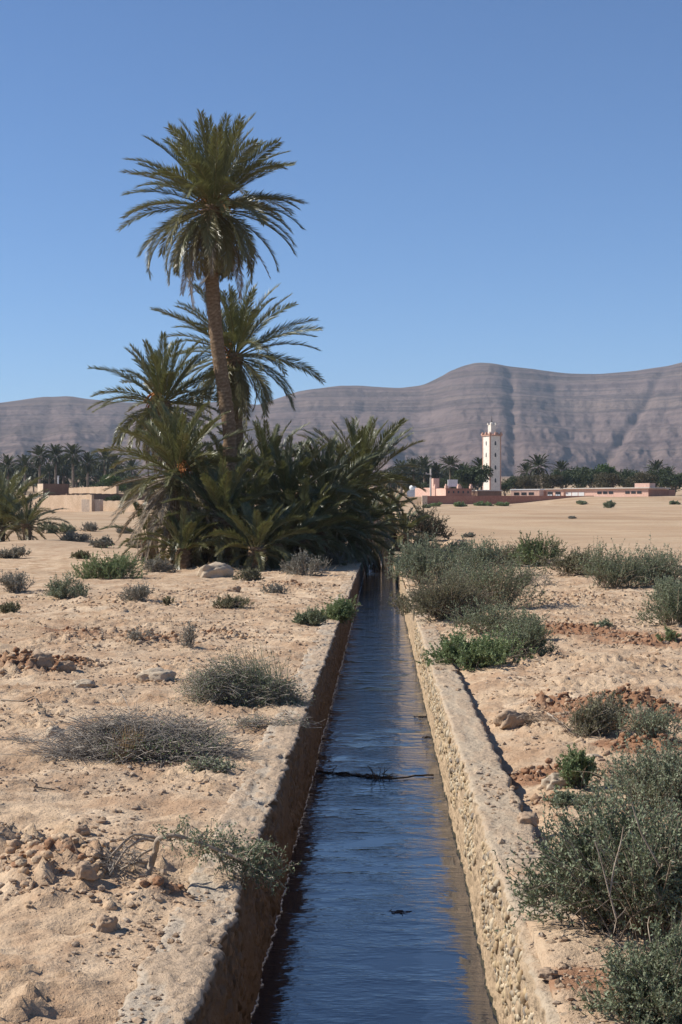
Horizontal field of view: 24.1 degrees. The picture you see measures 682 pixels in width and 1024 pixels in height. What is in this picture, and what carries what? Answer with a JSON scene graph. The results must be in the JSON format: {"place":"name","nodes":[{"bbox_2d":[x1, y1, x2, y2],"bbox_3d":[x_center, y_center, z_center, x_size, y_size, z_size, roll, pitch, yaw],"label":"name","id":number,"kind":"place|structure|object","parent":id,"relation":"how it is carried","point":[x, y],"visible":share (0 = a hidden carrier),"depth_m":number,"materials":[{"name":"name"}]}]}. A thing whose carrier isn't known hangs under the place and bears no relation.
{"place":"outdoors","nodes":[
{"label":"outdoors","id":0,"kind":"place"},
{"bbox_2d":[0,476,681,1023],"bbox_3d":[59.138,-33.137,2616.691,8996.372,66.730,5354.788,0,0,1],"label":"ground","id":1,"kind":"structure","parent":0,"point":[38,984],"depth_m":16.91,"materials":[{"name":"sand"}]},
{"bbox_2d":[0,453,19,486],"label":"distant palm","id":2,"kind":"object","parent":1,"relation":"on","point":[7,460],"visible":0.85,"depth_m":396.48,"materials":[{"name":"green plant"}]},
{"bbox_2d":[0,544,31,558],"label":"shrub","id":3,"kind":"object","parent":1,"relation":"on","point":[16,552],"visible":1,"depth_m":65.04,"materials":[{"name":"grey plant"}]},
{"bbox_2d":[0,568,40,592],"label":"shrub","id":4,"kind":"object","parent":1,"relation":"on","point":[16,584],"visible":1,"depth_m":38.74,"materials":[{"name":"grey plant"}]},
{"bbox_2d":[12,454,35,494],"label":"distant palm","id":5,"kind":"object","parent":1,"relation":"on","point":[24,461],"visible":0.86,"depth_m":391.50,"materials":[{"name":"green plant"}]},
{"bbox_2d":[0,467,56,541],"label":"date palm","id":6,"kind":"object","parent":1,"relation":"on","point":[6,490],"visible":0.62,"depth_m":95.14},
{"bbox_2d":[0,491,69,539],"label":"date palm","id":7,"kind":"object","parent":1,"relation":"on","point":[26,527],"visible":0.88,"depth_m":93.32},
{"bbox_2d":[25,444,51,483],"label":"distant palm","id":8,"kind":"object","parent":1,"relation":"on","point":[38,450],"visible":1,"depth_m":386.43,"materials":[{"name":"green plant"}]},
{"bbox_2d":[29,651,53,668],"bbox_3d":[-3.692,1.821,19.728,0.309,0.220,0.270,0,0,-10],"label":"rock","id":9,"kind":"object","parent":1,"relation":"on","point":[45,660],"visible":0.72,"depth_m":19.65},
{"bbox_2d":[38,484,68,494],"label":"adobe house","id":10,"kind":"structure","parent":1,"relation":"on","point":[59,489],"depth_m":240.13,"materials":[{"name":"brick"}]},
{"bbox_2d":[44,443,66,483],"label":"distant palm","id":11,"kind":"object","parent":1,"relation":"on","point":[56,461],"visible":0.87,"depth_m":393.55,"materials":[{"name":"green plant"}]},
{"bbox_2d":[28,494,93,511],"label":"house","id":12,"kind":"structure","parent":1,"relation":"on","point":[68,502],"depth_m":222.96,"materials":[{"name":"paint"}]},
{"bbox_2d":[38,570,90,598],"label":"shrub","id":13,"kind":"object","parent":1,"relation":"on","point":[58,590],"visible":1,"depth_m":35.67,"materials":[{"name":"green plant"}]},
{"bbox_2d":[60,443,86,487],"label":"distant palm","id":14,"kind":"object","parent":1,"relation":"on","point":[73,460],"visible":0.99,"depth_m":373.19,"materials":[{"name":"green plant"}]},
{"bbox_2d":[59,529,92,541],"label":"shrub","id":15,"kind":"object","parent":1,"relation":"on","point":[71,536],"visible":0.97,"depth_m":92.93,"materials":[{"name":"grey plant"}]},
{"bbox_2d":[68,462,102,486],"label":"broadleaf tree","id":16,"kind":"object","parent":1,"relation":"on","point":[82,481],"visible":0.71,"depth_m":409.72,"materials":[{"name":"green plant"}]},
{"bbox_2d":[75,860,98,879],"bbox_3d":[-1.318,1.858,8.314,0.125,0.089,0.105,0,0,-16],"label":"rock","id":17,"kind":"object","parent":1,"relation":"on","point":[85,870],"visible":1,"depth_m":8.28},
{"bbox_2d":[77,452,101,486],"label":"distant palm","id":18,"kind":"object","parent":1,"relation":"on","point":[88,467],"visible":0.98,"depth_m":375.99,"materials":[{"name":"green plant"}]},
{"bbox_2d":[82,499,102,511],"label":"plastered block","id":19,"kind":"structure","parent":1,"relation":"on","point":[98,504],"depth_m":215.44,"materials":[{"name":"paint"}]},
{"bbox_2d":[69,485,118,493],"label":"yard wall","id":20,"kind":"structure","parent":1,"relation":"on","point":[98,489],"depth_m":255.04,"materials":[{"name":"paint"}]},
{"bbox_2d":[94,450,116,474],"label":"distant palm","id":21,"kind":"object","parent":1,"relation":"on","point":[105,463],"visible":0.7,"depth_m":400.96,"materials":[{"name":"green plant"}]},
{"bbox_2d":[96,914,117,932],"bbox_3d":[-1.109,1.952,7.595,0.106,0.081,0.087,0,0,-24],"label":"rock","id":22,"kind":"object","parent":1,"relation":"on","point":[106,924],"visible":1,"depth_m":7.57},
{"bbox_2d":[66,544,158,579],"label":"shrub","id":23,"kind":"object","parent":1,"relation":"on","point":[114,568],"visible":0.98,"depth_m":46.38,"materials":[{"name":"green plant"}]},
{"bbox_2d":[103,500,148,511],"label":"yard wall","id":24,"kind":"structure","parent":1,"relation":"on","point":[110,506],"depth_m":217.62,"materials":[{"name":"paint"}]},
{"bbox_2d":[98,500,162,561],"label":"date palm","id":25,"kind":"object","parent":1,"relation":"on","point":[135,503],"visible":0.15,"depth_m":57.07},
{"bbox_2d":[116,578,153,600],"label":"shrub","id":26,"kind":"object","parent":1,"relation":"on","point":[139,592],"visible":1,"depth_m":33.64,"materials":[{"name":"grey plant"}]},
{"bbox_2d":[5,693,275,767],"bbox_3d":[-1.596,1.745,12.942,2.280,0.576,1.301,0,0,1],"label":"shrub","id":27,"kind":"object","parent":1,"relation":"on","point":[139,738],"visible":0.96,"depth_m":12.84,"materials":[{"name":"grey plant"}]},
{"bbox_2d":[136,667,176,681],"bbox_3d":[-2.161,1.895,18.690,0.448,0.165,0.357,0,0,23],"label":"rock","id":28,"kind":"object","parent":1,"relation":"on","point":[158,674],"visible":0.86,"depth_m":18.58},
{"bbox_2d":[141,553,177,571],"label":"shrub","id":29,"kind":"object","parent":1,"relation":"on","point":[153,566],"visible":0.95,"depth_m":51.05,"materials":[{"name":"grey plant"}]},
{"bbox_2d":[85,330,242,557],"bbox_3d":[-6.645,-2.240,59.170,5.521,8.816,5.665,0,0,45],"label":"date palm","id":30,"kind":"object","parent":1,"relation":"on","point":[159,383],"visible":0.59,"depth_m":58.69,"materials":[{"name":"plant"}]},
{"bbox_2d":[91,397,259,564],"bbox_3d":[-5.621,-0.897,55.165,5.861,6.064,5.792,0,0,1],"label":"date palm","id":31,"kind":"object","parent":1,"relation":"on","point":[177,444],"visible":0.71,"depth_m":54.53,"materials":[{"name":"plant"}]},
{"bbox_2d":[132,506,227,569],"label":"date palm","id":32,"kind":"object","parent":1,"relation":"on","point":[184,556],"visible":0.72,"depth_m":52.89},
{"bbox_2d":[175,619,198,647],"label":"shrub","id":33,"kind":"object","parent":1,"relation":"on","point":[189,634],"visible":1,"depth_m":22.97,"materials":[{"name":"grey plant"}]},
{"bbox_2d":[133,468,250,565],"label":"date palm","id":34,"kind":"object","parent":1,"relation":"on","point":[160,530],"visible":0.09,"depth_m":54.98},
{"bbox_2d":[116,109,307,471],"bbox_3d":[-4.671,-6.157,58.034,7.050,16.850,7.878,0,0,1],"label":"date palm","id":35,"kind":"object","parent":1,"relation":"on","point":[213,232],"visible":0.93,"depth_m":57.37,"materials":[{"name":"plant"}]},
{"bbox_2d":[181,752,245,772],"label":"shrub","id":36,"kind":"object","parent":1,"relation":"on","point":[203,763],"visible":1,"depth_m":12.15,"materials":[{"name":"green plant"}]},
{"bbox_2d":[196,562,233,577],"bbox_3d":[-3.775,1.756,48.172,1.084,0.516,0.845,0,0,-25],"label":"rock","id":37,"kind":"object","parent":1,"relation":"on","point":[216,569],"visible":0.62,"depth_m":47.86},
{"bbox_2d":[150,451,295,567],"bbox_3d":[-4.036,0.200,54.087,5.032,4.676,4.723,0,0,1],"label":"date palm","id":38,"kind":"object","parent":1,"relation":"on","point":[224,495],"visible":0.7,"depth_m":53.54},
{"bbox_2d":[212,593,254,608],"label":"shrub","id":39,"kind":"object","parent":1,"relation":"on","point":[231,603],"visible":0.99,"depth_m":32.50,"materials":[{"name":"green plant"}]},
{"bbox_2d":[188,434,283,528],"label":"date palm","id":40,"kind":"object","parent":1,"relation":"on","point":[218,446],"visible":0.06,"depth_m":61.14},
{"bbox_2d":[159,642,315,707],"bbox_3d":[-1.054,1.686,16.517,1.608,0.691,1.004,0,0,1],"label":"shrub","id":41,"kind":"object","parent":1,"relation":"on","point":[247,685],"visible":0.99,"depth_m":16.41,"materials":[{"name":"green plant"}]},
{"bbox_2d":[150,275,326,493],"bbox_3d":[-4.118,-3.494,62.246,6.590,11.456,6.802,0,0,-34],"label":"date palm","id":42,"kind":"object","parent":1,"relation":"on","point":[237,329],"visible":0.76,"depth_m":61.63,"materials":[{"name":"plant"}]},
{"bbox_2d":[115,558,364,1023],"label":"canal wall","id":43,"kind":"structure","parent":1,"relation":"on","point":[225,989],"depth_m":9.21,"materials":[{"name":"concrete"}]},
{"bbox_2d":[79,815,301,896],"bbox_3d":[-0.811,1.850,8.611,1.197,0.515,0.621,0,0,1],"label":"fallen shrub","id":44,"kind":"object","parent":43,"relation":"on","point":[239,855],"visible":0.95,"depth_m":8.58,"materials":[{"name":"green plant"}]},
{"bbox_2d":[230,567,264,580],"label":"shrub","id":45,"kind":"object","parent":1,"relation":"on","point":[250,574],"visible":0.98,"depth_m":45.29,"materials":[{"name":"green plant"}]},
{"bbox_2d":[193,498,315,571],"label":"date palm","id":46,"kind":"object","parent":1,"relation":"on","point":[256,554],"visible":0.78,"depth_m":52.38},
{"bbox_2d":[209,464,301,565],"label":"date palm","id":47,"kind":"object","parent":1,"relation":"on","point":[262,482],"visible":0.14,"depth_m":56.48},
{"bbox_2d":[217,707,321,730],"bbox_3d":[-0.644,1.938,14.944,1.002,0.219,0.549,0,0,1],"label":"brush heap","id":48,"kind":"object","parent":1,"relation":"on","point":[254,724],"visible":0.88,"depth_m":14.89,"materials":[{"name":"brown plant"}]},
{"bbox_2d":[216,414,324,557],"bbox_3d":[-3.034,-0.893,65.195,5.641,6.221,5.619,0,0,1],"label":"date palm","id":49,"kind":"object","parent":1,"relation":"on","point":[263,446],"visible":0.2,"depth_m":64.68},
{"bbox_2d":[235,498,329,568],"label":"date palm","id":50,"kind":"object","parent":1,"relation":"on","point":[294,508],"visible":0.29,"depth_m":54.86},
{"bbox_2d":[209,434,368,564],"bbox_3d":[-2.054,-0.051,58.995,5.526,5.701,5.938,0,0,34],"label":"date palm","id":51,"kind":"object","parent":1,"relation":"on","point":[287,474],"visible":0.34,"depth_m":58.59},
{"bbox_2d":[242,478,368,567],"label":"date palm","id":52,"kind":"object","parent":1,"relation":"on","point":[314,509],"visible":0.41,"depth_m":56.69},
{"bbox_2d":[279,548,335,575],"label":"shrub","id":53,"kind":"object","parent":1,"relation":"on","point":[298,565],"visible":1,"depth_m":48.81,"materials":[{"name":"grey plant"}]},
{"bbox_2d":[291,603,326,625],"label":"shrub","id":54,"kind":"object","parent":1,"relation":"on","point":[311,617],"visible":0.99,"depth_m":28.02,"materials":[{"name":"green plant"}]},
{"bbox_2d":[274,474,386,564],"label":"date palm","id":55,"kind":"object","parent":1,"relation":"on","point":[331,493],"visible":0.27,"depth_m":59.65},
{"bbox_2d":[266,431,401,548],"bbox_3d":[-0.644,-0.531,63.069,5.687,5.498,5.734,0,0,40],"label":"date palm","id":56,"kind":"object","parent":1,"relation":"on","point":[331,477],"visible":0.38,"depth_m":62.84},
{"bbox_2d":[319,593,362,624],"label":"shrub","id":57,"kind":"object","parent":1,"relation":"on","point":[342,609],"visible":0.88,"depth_m":28.99,"materials":[{"name":"green plant"}]},
{"bbox_2d":[0,577,681,933],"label":"clods","id":58,"kind":"object","parent":1,"relation":"on","point":[20,860],"visible":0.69,"depth_m":15.06,"materials":[{"name":"soil"}]},
{"bbox_2d":[326,492,396,574],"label":"date palm","id":59,"kind":"object","parent":1,"relation":"on","point":[350,539],"visible":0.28,"depth_m":61.73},
{"bbox_2d":[297,415,431,569],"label":"date palm","id":60,"kind":"object","parent":1,"relation":"on","point":[366,443],"visible":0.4,"depth_m":67.36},
{"bbox_2d":[337,476,418,577],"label":"date palm","id":61,"kind":"object","parent":1,"relation":"on","point":[374,514],"visible":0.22,"depth_m":65.98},
{"bbox_2d":[362,498,405,566],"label":"date palm","id":62,"kind":"object","parent":1,"relation":"on","point":[379,537],"visible":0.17,"depth_m":71.80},
{"bbox_2d":[371,488,417,568],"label":"date palm","id":63,"kind":"object","parent":1,"relation":"on","point":[398,497],"visible":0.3,"depth_m":77.68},
{"bbox_2d":[378,504,433,559],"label":"date palm","id":64,"kind":"object","parent":1,"relation":"on","point":[401,536],"visible":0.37,"depth_m":76.78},
{"bbox_2d":[404,529,451,559],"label":"shrub","id":65,"kind":"object","parent":1,"relation":"on","point":[420,538],"visible":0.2,"depth_m":58.89,"materials":[{"name":"green plant"}]},
{"bbox_2d":[383,524,480,584],"bbox_3d":[2.408,1.079,42.151,2.591,1.695,2.683,0,0,1],"label":"shrub","id":66,"kind":"object","parent":1,"relation":"on","point":[415,562],"visible":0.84,"depth_m":41.93,"materials":[{"name":"green plant"}]},
{"bbox_2d":[409,498,457,540],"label":"shrub","id":67,"kind":"object","parent":1,"relation":"on","point":[430,525],"visible":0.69,"depth_m":95.63,"materials":[{"name":"green plant"}]},
{"bbox_2d":[383,557,501,620],"bbox_3d":[1.857,1.386,28.649,2.268,1.147,1.808,0,0,1],"label":"shrub","id":68,"kind":"object","parent":1,"relation":"on","point":[431,600],"visible":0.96,"depth_m":28.50,"materials":[{"name":"green plant"}]},
{"bbox_2d":[437,455,462,487],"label":"distant palm","id":69,"kind":"object","parent":1,"relation":"on","point":[451,462],"visible":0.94,"depth_m":368.88,"materials":[{"name":"green plant"}]},
{"bbox_2d":[434,484,472,495],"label":"pink house","id":70,"kind":"structure","parent":1,"relation":"on","point":[459,490],"depth_m":312.83,"materials":[{"name":"paint"}]},
{"bbox_2d":[450,463,493,489],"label":"broadleaf tree","id":71,"kind":"object","parent":1,"relation":"on","point":[474,476],"visible":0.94,"depth_m":320.09,"materials":[{"name":"green plant"}]},
{"bbox_2d":[416,624,537,670],"bbox_3d":[1.803,1.752,20.761,1.530,0.605,1.430,0,0,-39],"label":"shrub","id":72,"kind":"object","parent":1,"relation":"on","point":[460,652],"visible":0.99,"depth_m":20.66,"materials":[{"name":"green plant"}]},
{"bbox_2d":[438,594,524,633],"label":"shrub","id":73,"kind":"object","parent":1,"relation":"on","point":[492,615],"visible":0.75,"depth_m":25.54,"materials":[{"name":"green plant"}]},
{"bbox_2d":[441,532,521,575],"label":"shrub","id":74,"kind":"object","parent":1,"relation":"on","point":[477,558],"visible":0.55,"depth_m":42.73,"materials":[{"name":"green plant"}]},
{"bbox_2d":[481,418,502,489],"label":"minaret","id":75,"kind":"object","parent":1,"relation":"on","point":[491,447],"visible":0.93,"depth_m":335.23,"materials":[{"name":"beige paint"}]},
{"bbox_2d":[444,537,556,609],"bbox_3d":[3.190,1.233,32.456,2.382,1.528,2.650,0,0,1],"label":"shrub","id":76,"kind":"object","parent":1,"relation":"on","point":[518,585],"visible":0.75,"depth_m":32.22,"materials":[{"name":"green plant"}]},
{"bbox_2d":[422,496,586,503],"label":"compound wall","id":77,"kind":"structure","parent":1,"relation":"on","point":[474,499],"depth_m":300.82,"materials":[{"name":"brick"}]},
{"bbox_2d":[393,551,619,1023],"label":"canal wall","id":78,"kind":"structure","parent":1,"relation":"on","point":[518,990],"depth_m":10.63,"materials":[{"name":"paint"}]},
{"bbox_2d":[517,811,538,826],"bbox_3d":[1.190,1.955,10.194,0.143,0.086,0.116,0,0,15],"label":"rock","id":79,"kind":"object","parent":78,"relation":"on","point":[530,817],"visible":0.96,"depth_m":10.16,"materials":[{"name":"stone"}]},
{"bbox_2d":[493,709,526,728],"bbox_3d":[1.604,1.945,15.113,0.330,0.175,0.244,0,0,-8],"label":"rock","id":80,"kind":"object","parent":1,"relation":"on","point":[507,716],"visible":0.91,"depth_m":15.02,"materials":[{"name":"stone"}]},
{"bbox_2d":[468,610,559,657],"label":"shrub","id":81,"kind":"object","parent":1,"relation":"on","point":[536,632],"visible":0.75,"depth_m":21.52,"materials":[{"name":"green plant"}]},
{"bbox_2d":[497,604,552,636],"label":"shrub","id":82,"kind":"object","parent":1,"relation":"on","point":[522,616],"visible":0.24,"depth_m":24.76,"materials":[{"name":"green plant"}]},
{"bbox_2d":[510,489,543,495],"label":"building","id":83,"kind":"structure","parent":1,"relation":"on","point":[527,492],"depth_m":322.53,"materials":[{"name":"pink paint"}]},
{"bbox_2d":[515,474,541,488],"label":"broadleaf tree","id":84,"kind":"object","parent":1,"relation":"on","point":[526,482],"visible":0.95,"depth_m":348.17,"materials":[{"name":"green plant"}]},
{"bbox_2d":[503,704,565,724],"bbox_3d":[1.809,1.907,15.094,0.672,0.180,0.370,0,0,1],"label":"brush heap","id":85,"kind":"object","parent":1,"relation":"on","point":[529,718],"visible":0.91,"depth_m":15.02,"materials":[{"name":"brown wood"}]},
{"bbox_2d":[511,635,558,656],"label":"shrub","id":86,"kind":"object","parent":1,"relation":"on","point":[540,651],"visible":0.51,"depth_m":21.57,"materials":[{"name":"green plant"}]},
{"bbox_2d":[523,453,553,488],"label":"distant palm","id":87,"kind":"object","parent":1,"relation":"on","point":[538,462],"visible":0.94,"depth_m":370.45,"materials":[{"name":"green plant"}]},
{"bbox_2d":[508,530,576,566],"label":"shrub","id":88,"kind":"object","parent":1,"relation":"on","point":[530,552],"visible":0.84,"depth_m":54.28,"materials":[{"name":"green plant"}]},
{"bbox_2d":[538,473,563,488],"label":"broadleaf tree","id":89,"kind":"object","parent":1,"relation":"on","point":[549,481],"visible":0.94,"depth_m":358.07,"materials":[{"name":"green plant"}]},
{"bbox_2d":[541,773,568,790],"bbox_3d":[1.574,1.973,11.741,0.209,0.127,0.167,0,0,1],"label":"rock","id":90,"kind":"object","parent":1,"relation":"on","point":[548,782],"visible":0.82,"depth_m":11.69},
{"bbox_2d":[530,545,595,576],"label":"shrub","id":91,"kind":"object","parent":1,"relation":"on","point":[564,562],"visible":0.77,"depth_m":45.45,"materials":[{"name":"green plant"}]},
{"bbox_2d":[551,469,583,488],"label":"broadleaf tree","id":92,"kind":"object","parent":1,"relation":"on","point":[571,479],"visible":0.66,"depth_m":372.71,"materials":[{"name":"green plant"}]},
{"bbox_2d":[542,784,602,810],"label":"shrub","id":93,"kind":"object","parent":1,"relation":"on","point":[561,798],"visible":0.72,"depth_m":10.98,"materials":[{"name":"green plant"}]},
{"bbox_2d":[546,743,605,790],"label":"shrub","id":94,"kind":"object","parent":1,"relation":"on","point":[570,774],"visible":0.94,"depth_m":11.64,"materials":[{"name":"green plant"}]},
{"bbox_2d":[537,682,634,737],"bbox_3d":[2.186,1.788,14.306,0.913,0.533,0.751,0,0,1],"label":"shrub","id":95,"kind":"object","parent":1,"relation":"on","point":[599,718],"visible":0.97,"depth_m":14.21,"materials":[{"name":"green plant"}]},
{"bbox_2d":[492,769,681,951],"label":"shrub","id":96,"kind":"object","parent":1,"relation":"on","point":[626,872],"visible":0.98,"depth_m":7.27,"materials":[{"name":"green plant"}]},
{"bbox_2d":[577,467,605,487],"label":"broadleaf tree","id":97,"kind":"object","parent":1,"relation":"on","point":[587,477],"visible":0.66,"depth_m":372.75,"materials":[{"name":"green plant"}]},
{"bbox_2d":[591,472,625,487],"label":"broadleaf tree","id":98,"kind":"object","parent":1,"relation":"on","point":[611,480],"visible":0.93,"depth_m":349.54,"materials":[{"name":"green plant"}]},
{"bbox_2d":[544,483,674,496],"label":"school","id":99,"kind":"object","parent":1,"relation":"on","point":[644,489],"visible":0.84,"depth_m":321.80,"materials":[{"name":"pink paint"}]},
{"bbox_2d":[565,537,667,588],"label":"shrub","id":100,"kind":"object","parent":1,"relation":"on","point":[625,572],"visible":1,"depth_m":38.67,"materials":[{"name":"green plant"}]},
{"bbox_2d":[569,903,681,1023],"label":"shrub","id":101,"kind":"object","parent":1,"relation":"on","point":[647,986],"visible":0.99,"depth_m":6.26,"materials":[{"name":"green plant"}]},
{"bbox_2d":[578,720,681,817],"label":"shrub","id":102,"kind":"object","parent":1,"relation":"on","point":[649,780],"visible":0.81,"depth_m":10.56,"materials":[{"name":"green plant"}]},
{"bbox_2d":[624,471,657,486],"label":"broadleaf tree","id":103,"kind":"object","parent":1,"relation":"on","point":[641,477],"visible":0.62,"depth_m":349.19,"materials":[{"name":"green plant"}]},
{"bbox_2d":[617,698,681,743],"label":"shrub","id":104,"kind":"object","parent":1,"relation":"on","point":[663,721],"visible":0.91,"depth_m":13.48,"materials":[{"name":"green plant"}]},
{"bbox_2d":[617,535,681,586],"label":"shrub","id":105,"kind":"object","parent":1,"relation":"on","point":[663,562],"visible":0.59,"depth_m":39.44,"materials":[{"name":"green plant"}]},
{"bbox_2d":[631,574,681,625],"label":"shrub","id":106,"kind":"object","parent":1,"relation":"on","point":[670,602],"visible":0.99,"depth_m":27.95,"materials":[{"name":"green plant"}]},
{"bbox_2d":[657,473,681,493],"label":"broadleaf tree","id":107,"kind":"object","parent":1,"relation":"on","point":[672,482],"visible":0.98,"depth_m":357.70,"materials":[{"name":"green plant"}]},
{"bbox_2d":[0,362,681,483],"bbox_3d":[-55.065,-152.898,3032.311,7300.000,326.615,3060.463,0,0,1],"label":"mountains","id":108,"kind":"structure","parent":0,"point":[629,420],"depth_m":2724.68,"materials":[{"name":"stone"}]},
{"bbox_2d":[0,0,681,404],"label":"sky","id":109,"kind":"structure","parent":0,"point":[499,182],"materials":[{"name":"blue"}]},
{"bbox_2d":[251,552,497,1023],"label":"water","id":110,"kind":"structure","parent":0,"point":[368,852],"depth_m":12.37,"materials":[{"name":"blue liquid"}]},
{"bbox_2d":[316,766,433,780],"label":"drifting branch","id":111,"kind":"object","parent":110,"relation":"on","point":[374,776],"visible":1,"depth_m":17.00,"materials":[{"name":"brown wood"}]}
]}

